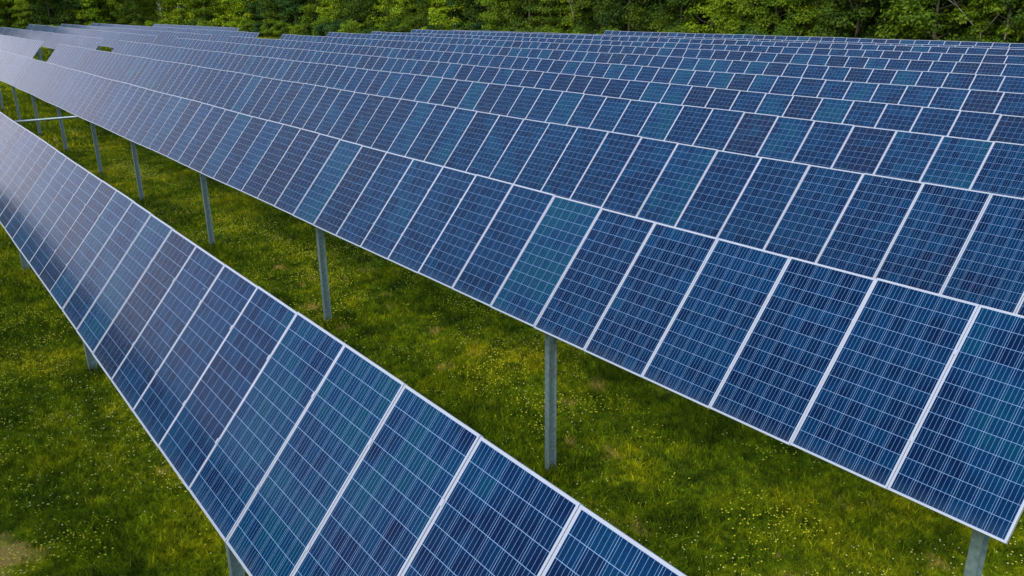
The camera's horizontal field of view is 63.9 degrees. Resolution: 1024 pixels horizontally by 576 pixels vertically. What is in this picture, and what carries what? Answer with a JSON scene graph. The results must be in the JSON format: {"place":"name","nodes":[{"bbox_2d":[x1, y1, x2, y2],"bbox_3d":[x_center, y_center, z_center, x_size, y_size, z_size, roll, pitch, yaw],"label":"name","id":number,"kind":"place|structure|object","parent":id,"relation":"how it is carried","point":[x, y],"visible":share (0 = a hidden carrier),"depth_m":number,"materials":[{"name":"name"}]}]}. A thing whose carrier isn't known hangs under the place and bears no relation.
{"place":"outdoors","nodes":[
{"label":"outdoors","id":0,"kind":"place"},
{"bbox_2d":[0,11,1023,575],"bbox_3d":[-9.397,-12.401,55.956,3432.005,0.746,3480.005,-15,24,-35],"label":"ground","id":1,"kind":"structure","parent":0,"point":[214,551],"depth_m":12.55,"materials":[{"name":"green plant"}]},
{"bbox_2d":[0,0,12,24],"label":"broadleaf tree","id":2,"kind":"object","parent":1,"relation":"on","point":[4,12],"visible":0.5,"depth_m":170.96,"materials":[{"name":"green plant"}]},
{"bbox_2d":[0,0,28,27],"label":"broadleaf tree","id":3,"kind":"object","parent":1,"relation":"on","point":[4,17],"visible":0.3,"depth_m":171.54,"materials":[{"name":"green plant"}]},
{"bbox_2d":[0,35,42,59],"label":"solar panel row","id":4,"kind":"object","parent":1,"relation":"on","point":[29,48],"visible":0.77,"depth_m":77.59,"materials":[{"name":"blue glass"}]},
{"bbox_2d":[7,0,37,29],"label":"broadleaf tree","id":5,"kind":"object","parent":1,"relation":"on","point":[19,6],"visible":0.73,"depth_m":169.26,"materials":[{"name":"green plant"}]},
{"bbox_2d":[23,0,72,26],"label":"broadleaf tree","id":6,"kind":"object","parent":1,"relation":"on","point":[38,8],"visible":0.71,"depth_m":170.89,"materials":[{"name":"green plant"}]},
{"bbox_2d":[0,27,102,60],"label":"solar panel row","id":7,"kind":"object","parent":1,"relation":"on","point":[51,40],"visible":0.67,"depth_m":89.30,"materials":[{"name":"blue glass"}]},
{"bbox_2d":[53,0,90,24],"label":"broadleaf tree","id":8,"kind":"object","parent":1,"relation":"on","point":[73,7],"visible":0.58,"depth_m":173.29,"materials":[{"name":"green plant"}]},
{"bbox_2d":[63,0,108,25],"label":"broadleaf tree","id":9,"kind":"object","parent":1,"relation":"on","point":[93,11],"visible":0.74,"depth_m":174.95,"materials":[{"name":"green plant"}]},
{"bbox_2d":[25,24,156,53],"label":"solar panel row","id":10,"kind":"object","parent":1,"relation":"on","point":[111,39],"visible":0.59,"depth_m":91.86,"materials":[{"name":"blue glass"}]},
{"bbox_2d":[81,0,109,22],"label":"broadleaf tree","id":11,"kind":"object","parent":1,"relation":"on","point":[100,13],"visible":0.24,"depth_m":179.78,"materials":[{"name":"green plant"}]},
{"bbox_2d":[99,0,130,24],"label":"broadleaf tree","id":12,"kind":"object","parent":1,"relation":"on","point":[120,17],"visible":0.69,"depth_m":178.93,"materials":[{"name":"green plant"}]},
{"bbox_2d":[59,24,211,50],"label":"solar panel row","id":13,"kind":"object","parent":1,"relation":"on","point":[165,38],"visible":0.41,"depth_m":91.39,"materials":[{"name":"blue glass"}]},
{"bbox_2d":[115,0,159,26],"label":"broadleaf tree","id":14,"kind":"object","parent":1,"relation":"on","point":[138,17],"visible":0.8,"depth_m":178.85,"materials":[{"name":"green plant"}]},
{"bbox_2d":[138,0,184,24],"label":"broadleaf tree","id":15,"kind":"object","parent":1,"relation":"on","point":[163,4],"visible":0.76,"depth_m":183.31,"materials":[{"name":"green plant"}]},
{"bbox_2d":[90,23,258,48],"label":"solar panel row","id":16,"kind":"object","parent":1,"relation":"on","point":[220,35],"visible":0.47,"depth_m":96.33,"materials":[{"name":"blue glass"}]},
{"bbox_2d":[161,0,199,24],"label":"broadleaf tree","id":17,"kind":"object","parent":1,"relation":"on","point":[180,15],"visible":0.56,"depth_m":183.83,"materials":[{"name":"green plant"}]},
{"bbox_2d":[176,0,207,20],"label":"broadleaf tree","id":18,"kind":"object","parent":1,"relation":"on","point":[193,7],"visible":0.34,"depth_m":185.15,"materials":[{"name":"green plant"}]},
{"bbox_2d":[152,24,238,30],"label":"solar panel row","id":19,"kind":"object","parent":1,"relation":"on","point":[199,27],"visible":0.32,"depth_m":111.08,"materials":[{"name":"blue glass"}]},
{"bbox_2d":[182,0,225,26],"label":"broadleaf tree","id":20,"kind":"object","parent":1,"relation":"on","point":[201,11],"visible":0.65,"depth_m":183.57,"materials":[{"name":"green plant"}]},
{"bbox_2d":[196,19,215,26],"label":"shrub","id":21,"kind":"object","parent":1,"relation":"on","point":[210,24],"visible":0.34,"depth_m":180.15,"materials":[{"name":"green plant"}]},
{"bbox_2d":[208,0,244,26],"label":"broadleaf tree","id":22,"kind":"object","parent":1,"relation":"on","point":[220,10],"visible":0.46,"depth_m":184.16,"materials":[{"name":"green plant"}]},
{"bbox_2d":[218,0,260,27],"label":"broadleaf tree","id":23,"kind":"object","parent":1,"relation":"on","point":[238,6],"visible":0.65,"depth_m":181.69,"materials":[{"name":"green plant"}]},
{"bbox_2d":[237,0,265,28],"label":"broadleaf tree","id":24,"kind":"object","parent":1,"relation":"on","point":[249,5],"visible":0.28,"depth_m":181.33,"materials":[{"name":"green plant"}]},
{"bbox_2d":[239,19,263,36],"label":"shrub","id":25,"kind":"object","parent":1,"relation":"on","point":[246,22],"visible":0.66,"depth_m":179.29,"materials":[{"name":"green plant"}]},
{"bbox_2d":[251,23,263,34],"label":"shrub","id":26,"kind":"object","parent":1,"relation":"on","point":[256,27],"visible":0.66,"depth_m":177.67,"materials":[{"name":"green plant"}]},
{"bbox_2d":[260,23,277,36],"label":"shrub","id":27,"kind":"object","parent":1,"relation":"on","point":[263,32],"visible":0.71,"depth_m":175.20,"materials":[{"name":"green plant"}]},
{"bbox_2d":[259,18,281,36],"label":"shrub","id":28,"kind":"object","parent":1,"relation":"on","point":[269,21],"visible":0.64,"depth_m":174.37,"materials":[{"name":"green plant"}]},
{"bbox_2d":[255,0,290,24],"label":"broadleaf tree","id":29,"kind":"object","parent":1,"relation":"on","point":[265,9],"visible":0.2,"depth_m":178.91,"materials":[{"name":"green plant"}]},
{"bbox_2d":[256,0,300,28],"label":"broadleaf tree","id":30,"kind":"object","parent":1,"relation":"on","point":[269,12],"visible":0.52,"depth_m":176.59,"materials":[{"name":"green plant"}]},
{"bbox_2d":[270,20,289,35],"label":"shrub","id":31,"kind":"object","parent":1,"relation":"on","point":[280,24],"visible":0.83,"depth_m":172.22,"materials":[{"name":"green plant"}]},
{"bbox_2d":[271,0,306,25],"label":"broadleaf tree","id":32,"kind":"object","parent":1,"relation":"on","point":[287,6],"visible":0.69,"depth_m":174.05,"materials":[{"name":"green plant"}]},
{"bbox_2d":[289,25,305,34],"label":"shrub","id":33,"kind":"object","parent":1,"relation":"on","point":[296,29],"visible":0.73,"depth_m":169.06,"materials":[{"name":"green plant"}]},
{"bbox_2d":[299,22,312,35],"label":"shrub","id":34,"kind":"object","parent":1,"relation":"on","point":[308,26],"visible":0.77,"depth_m":168.08,"materials":[{"name":"green plant"}]},
{"bbox_2d":[296,0,327,33],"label":"broadleaf tree","id":35,"kind":"object","parent":1,"relation":"on","point":[311,8],"visible":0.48,"depth_m":170.42,"materials":[{"name":"green plant"}]},
{"bbox_2d":[311,18,331,35],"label":"shrub","id":36,"kind":"object","parent":1,"relation":"on","point":[317,23],"visible":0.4,"depth_m":164.53,"materials":[{"name":"green plant"}]},
{"bbox_2d":[315,22,328,36],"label":"shrub","id":37,"kind":"object","parent":1,"relation":"on","point":[319,27],"visible":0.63,"depth_m":162.58,"materials":[{"name":"green plant"}]},
{"bbox_2d":[316,0,348,24],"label":"broadleaf tree","id":38,"kind":"object","parent":1,"relation":"on","point":[325,14],"visible":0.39,"depth_m":165.40,"materials":[{"name":"green plant"}]},
{"bbox_2d":[328,19,343,32],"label":"shrub","id":39,"kind":"object","parent":1,"relation":"on","point":[333,28],"visible":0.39,"depth_m":158.91,"materials":[{"name":"green plant"}]},
{"bbox_2d":[0,112,686,575],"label":"solar panel row","id":40,"kind":"object","parent":1,"relation":"on","point":[288,440],"visible":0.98,"depth_m":7.06,"materials":[{"name":"blue glass"}]},
{"bbox_2d":[329,0,366,26],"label":"broadleaf tree","id":41,"kind":"object","parent":1,"relation":"on","point":[333,11],"visible":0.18,"depth_m":162.35,"materials":[{"name":"green plant"}]},
{"bbox_2d":[337,19,362,33],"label":"shrub","id":42,"kind":"object","parent":1,"relation":"on","point":[352,23],"visible":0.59,"depth_m":152.45,"materials":[{"name":"green plant"}]},
{"bbox_2d":[337,0,379,30],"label":"broadleaf tree","id":43,"kind":"object","parent":1,"relation":"on","point":[349,13],"visible":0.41,"depth_m":156.96,"materials":[{"name":"green plant"}]},
{"bbox_2d":[348,0,388,30],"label":"broadleaf tree","id":44,"kind":"object","parent":1,"relation":"on","point":[364,13],"visible":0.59,"depth_m":153.31,"materials":[{"name":"green plant"}]},
{"bbox_2d":[366,0,394,29],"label":"broadleaf tree","id":45,"kind":"object","parent":1,"relation":"on","point":[383,3],"visible":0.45,"depth_m":153.18,"materials":[{"name":"green plant"}]},
{"bbox_2d":[377,20,400,31],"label":"shrub","id":46,"kind":"object","parent":1,"relation":"on","point":[385,26],"visible":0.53,"depth_m":142.39,"materials":[{"name":"green plant"}]},
{"bbox_2d":[382,0,415,27],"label":"broadleaf tree","id":47,"kind":"object","parent":1,"relation":"on","point":[395,17],"visible":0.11,"depth_m":149.85,"materials":[{"name":"green plant"}]},
{"bbox_2d":[392,25,409,32],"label":"shrub","id":48,"kind":"object","parent":1,"relation":"on","point":[400,29],"visible":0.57,"depth_m":139.65,"materials":[{"name":"green plant"}]},
{"bbox_2d":[389,0,436,27],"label":"broadleaf tree","id":49,"kind":"object","parent":1,"relation":"on","point":[395,12],"visible":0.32,"depth_m":143.21,"materials":[{"name":"green plant"}]},
{"bbox_2d":[401,0,435,31],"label":"broadleaf tree","id":50,"kind":"object","parent":1,"relation":"on","point":[410,19],"visible":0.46,"depth_m":141.62,"materials":[{"name":"green plant"}]},
{"bbox_2d":[424,24,445,29],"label":"shrub","id":51,"kind":"object","parent":1,"relation":"on","point":[433,27],"visible":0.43,"depth_m":131.16,"materials":[{"name":"green plant"}]},
{"bbox_2d":[414,0,459,27],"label":"broadleaf tree","id":52,"kind":"object","parent":1,"relation":"on","point":[425,20],"visible":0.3,"depth_m":137.43,"materials":[{"name":"green plant"}]},
{"bbox_2d":[427,0,470,29],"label":"broadleaf tree","id":53,"kind":"object","parent":1,"relation":"on","point":[438,17],"visible":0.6,"depth_m":133.41,"materials":[{"name":"green plant"}]},
{"bbox_2d":[446,0,497,30],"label":"broadleaf tree","id":54,"kind":"object","parent":1,"relation":"on","point":[460,15],"visible":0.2,"depth_m":131.75,"materials":[{"name":"green plant"}]},
{"bbox_2d":[470,21,486,30],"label":"shrub","id":55,"kind":"object","parent":1,"relation":"on","point":[476,25],"visible":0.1,"depth_m":124.22,"materials":[{"name":"green plant"}]},
{"bbox_2d":[460,0,498,30],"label":"broadleaf tree","id":56,"kind":"object","parent":1,"relation":"on","point":[472,11],"visible":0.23,"depth_m":128.60,"materials":[{"name":"green plant"}]},
{"bbox_2d":[474,0,516,30],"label":"broadleaf tree","id":57,"kind":"object","parent":1,"relation":"on","point":[488,22],"visible":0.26,"depth_m":122.64,"materials":[{"name":"green plant"}]},
{"bbox_2d":[482,0,534,30],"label":"broadleaf tree","id":58,"kind":"object","parent":1,"relation":"on","point":[492,17],"visible":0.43,"depth_m":119.89,"materials":[{"name":"green plant"}]},
{"bbox_2d":[0,128,1021,575],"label":"yellow flowers","id":59,"kind":"object","parent":1,"relation":"on","point":[344,340],"visible":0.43,"depth_m":16.14,"materials":[{"name":"yellow plant"}]},
{"bbox_2d":[0,120,1022,575],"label":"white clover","id":60,"kind":"object","parent":1,"relation":"on","point":[408,348],"visible":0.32,"depth_m":13.98,"materials":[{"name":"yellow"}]},
{"bbox_2d":[2,0,1020,42],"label":"deep wood","id":61,"kind":"object","parent":1,"relation":"on","point":[52,8],"depth_m":176.98,"materials":[{"name":"green plant"}]},
{"bbox_2d":[0,51,1023,575],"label":"solar panel row","id":62,"kind":"object","parent":1,"relation":"on","point":[910,393],"visible":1,"depth_m":9.67,"materials":[{"name":"blue glass"}]},
{"bbox_2d":[14,116,79,122],"bbox_3d":[-1.488,-11.375,45.560,59.500,0.104,0.104,-15,24,-35],"label":"drive rod","id":63,"kind":"object","parent":62,"relation":"attached to","point":[43,119],"depth_m":33.11,"materials":[{"name":"silver metal"}]},
{"bbox_2d":[501,0,556,31],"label":"broadleaf tree","id":64,"kind":"object","parent":1,"relation":"on","point":[515,22],"visible":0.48,"depth_m":116.18,"materials":[{"name":"green plant"}]},
{"bbox_2d":[47,44,1023,315],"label":"solar panel row","id":65,"kind":"object","parent":1,"relation":"on","point":[955,242],"visible":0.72,"depth_m":15.71,"materials":[{"name":"blue glass"}]},
{"bbox_2d":[525,0,573,31],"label":"broadleaf tree","id":66,"kind":"object","parent":1,"relation":"on","point":[555,17],"visible":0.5,"depth_m":111.70,"materials":[{"name":"green plant"}]},
{"bbox_2d":[541,25,569,33],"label":"shrub","id":67,"kind":"object","parent":1,"relation":"on","point":[549,29],"visible":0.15,"depth_m":109.20,"materials":[{"name":"green plant"}]},
{"bbox_2d":[112,40,1023,197],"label":"solar panel row","id":68,"kind":"object","parent":1,"relation":"on","point":[995,167],"visible":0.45,"depth_m":21.50,"materials":[{"name":"blue glass"}]},
{"bbox_2d":[557,0,599,32],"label":"broadleaf tree","id":69,"kind":"object","parent":1,"relation":"on","point":[576,13],"visible":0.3,"depth_m":110.20,"materials":[{"name":"green plant"}]},
{"bbox_2d":[568,25,590,33],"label":"shrub","id":70,"kind":"object","parent":1,"relation":"on","point":[580,30],"visible":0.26,"depth_m":105.67,"materials":[{"name":"green plant"}]},
{"bbox_2d":[171,38,1023,143],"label":"solar panel row","id":71,"kind":"object","parent":1,"relation":"on","point":[967,124],"visible":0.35,"depth_m":27.51,"materials":[{"name":"blue glass"}]},
{"bbox_2d":[573,0,627,33],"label":"broadleaf tree","id":72,"kind":"object","parent":1,"relation":"on","point":[587,4],"visible":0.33,"depth_m":106.96,"materials":[{"name":"green plant"}]},
{"bbox_2d":[596,26,621,33],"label":"shrub","id":73,"kind":"object","parent":1,"relation":"on","point":[604,29],"visible":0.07,"depth_m":99.97,"materials":[{"name":"green plant"}]},
{"bbox_2d":[227,36,1023,116],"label":"solar panel row","id":74,"kind":"object","parent":1,"relation":"on","point":[1003,103],"visible":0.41,"depth_m":32.31,"materials":[{"name":"blue glass"}]},
{"bbox_2d":[592,0,673,31],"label":"broadleaf tree","id":75,"kind":"object","parent":1,"relation":"on","point":[606,19],"visible":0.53,"depth_m":101.28,"materials":[{"name":"green plant"}]},
{"bbox_2d":[280,34,1023,92],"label":"solar panel row","id":76,"kind":"object","parent":1,"relation":"on","point":[957,80],"visible":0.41,"depth_m":38.00,"materials":[{"name":"blue glass"}]},
{"bbox_2d":[627,0,691,31],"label":"broadleaf tree","id":77,"kind":"object","parent":1,"relation":"on","point":[645,21],"visible":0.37,"depth_m":99.38,"materials":[{"name":"green plant"}]},
{"bbox_2d":[326,32,1023,76],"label":"solar panel row","id":78,"kind":"object","parent":1,"relation":"on","point":[1012,70],"visible":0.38,"depth_m":42.85,"materials":[{"name":"blue glass"}]},
{"bbox_2d":[657,25,692,32],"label":"shrub","id":79,"kind":"object","parent":1,"relation":"on","point":[680,29],"visible":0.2,"depth_m":89.81,"materials":[{"name":"green plant"}]},
{"bbox_2d":[650,0,707,31],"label":"broadleaf tree","id":80,"kind":"object","parent":1,"relation":"on","point":[670,13],"visible":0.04,"depth_m":100.36,"materials":[{"name":"green plant"}]},
{"bbox_2d":[647,0,713,33],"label":"broadleaf tree","id":81,"kind":"object","parent":1,"relation":"on","point":[683,5],"visible":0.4,"depth_m":94.64,"materials":[{"name":"green plant"}]},
{"bbox_2d":[371,31,1023,63],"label":"solar panel row","id":82,"kind":"object","parent":1,"relation":"on","point":[976,58],"visible":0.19,"depth_m":46.83,"materials":[{"name":"blue glass"}]},
{"bbox_2d":[675,0,725,33],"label":"broadleaf tree","id":83,"kind":"object","parent":1,"relation":"on","point":[704,20],"visible":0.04,"depth_m":99.37,"materials":[{"name":"green plant"}]},
{"bbox_2d":[681,0,745,33],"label":"broadleaf tree","id":84,"kind":"object","parent":1,"relation":"on","point":[707,13],"visible":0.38,"depth_m":91.45,"materials":[{"name":"green plant"}]},
{"bbox_2d":[411,29,1023,55],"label":"solar panel row","id":85,"kind":"object","parent":1,"relation":"on","point":[978,51],"visible":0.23,"depth_m":52.92,"materials":[{"name":"blue glass"}]},
{"bbox_2d":[452,30,1023,48],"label":"solar panel row","id":86,"kind":"object","parent":1,"relation":"on","point":[770,40],"visible":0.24,"depth_m":57.65,"materials":[{"name":"blue glass"}]},
{"bbox_2d":[707,0,778,34],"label":"broadleaf tree","id":87,"kind":"object","parent":1,"relation":"on","point":[743,8],"visible":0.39,"depth_m":87.55,"materials":[{"name":"green plant"}]},
{"bbox_2d":[736,27,766,34],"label":"shrub","id":88,"kind":"object","parent":1,"relation":"on","point":[751,32],"visible":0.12,"depth_m":83.20,"materials":[{"name":"green plant"}]},
{"bbox_2d":[744,0,809,35],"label":"broadleaf tree","id":89,"kind":"object","parent":1,"relation":"on","point":[769,18],"visible":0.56,"depth_m":84.00,"materials":[{"name":"green plant"}]},
{"bbox_2d":[764,28,799,35],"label":"shrub","id":90,"kind":"object","parent":1,"relation":"on","point":[782,33],"visible":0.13,"depth_m":81.53,"materials":[{"name":"green plant"}]},
{"bbox_2d":[768,0,837,33],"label":"broadleaf tree","id":91,"kind":"object","parent":1,"relation":"on","point":[782,17],"visible":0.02,"depth_m":87.30,"materials":[{"name":"green plant"}]},
{"bbox_2d":[604,31,1023,47],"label":"solar panel row","id":92,"kind":"object","parent":1,"relation":"on","point":[891,41],"visible":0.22,"depth_m":60.51,"materials":[{"name":"blue glass"}]},
{"bbox_2d":[786,0,846,36],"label":"broadleaf tree","id":93,"kind":"object","parent":1,"relation":"on","point":[814,6],"visible":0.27,"depth_m":82.75,"materials":[{"name":"green plant"}]},
{"bbox_2d":[813,0,891,38],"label":"broadleaf tree","id":94,"kind":"object","parent":1,"relation":"on","point":[836,24],"visible":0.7,"depth_m":77.61,"materials":[{"name":"green plant"}]},
{"bbox_2d":[839,2,886,35],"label":"broadleaf tree","id":95,"kind":"object","parent":1,"relation":"on","point":[863,24],"visible":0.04,"depth_m":82.52,"materials":[{"name":"green plant"}]},
{"bbox_2d":[865,0,906,31],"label":"broadleaf tree","id":96,"kind":"object","parent":1,"relation":"on","point":[887,6],"visible":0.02,"depth_m":81.30,"materials":[{"name":"green plant"}]},
{"bbox_2d":[878,0,960,40],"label":"broadleaf tree","id":97,"kind":"object","parent":1,"relation":"on","point":[945,3],"visible":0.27,"depth_m":73.33,"materials":[{"name":"green plant"}]},
{"bbox_2d":[875,0,998,40],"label":"broadleaf tree","id":98,"kind":"object","parent":1,"relation":"on","point":[919,17],"visible":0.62,"depth_m":71.25,"materials":[{"name":"green plant"}]},
{"bbox_2d":[927,0,982,39],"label":"broadleaf tree","id":99,"kind":"object","parent":1,"relation":"on","point":[962,10],"visible":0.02,"depth_m":75.06,"materials":[{"name":"green plant"}]},
{"bbox_2d":[943,35,982,41],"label":"shrub","id":100,"kind":"object","parent":1,"relation":"on","point":[971,39],"visible":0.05,"depth_m":66.32,"materials":[{"name":"green plant"}]},
{"bbox_2d":[952,3,1018,41],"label":"broadleaf tree","id":101,"kind":"object","parent":1,"relation":"on","point":[964,24],"visible":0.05,"depth_m":74.78,"materials":[{"name":"green plant"}]},
{"bbox_2d":[964,0,1023,42],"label":"broadleaf tree","id":102,"kind":"object","parent":1,"relation":"on","point":[998,34],"visible":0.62,"depth_m":68.73,"materials":[{"name":"green plant"}]},
{"bbox_2d":[979,2,1022,41],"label":"broadleaf tree","id":103,"kind":"object","parent":1,"relation":"on","point":[1006,15],"visible":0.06,"depth_m":72.53,"materials":[{"name":"green plant"}]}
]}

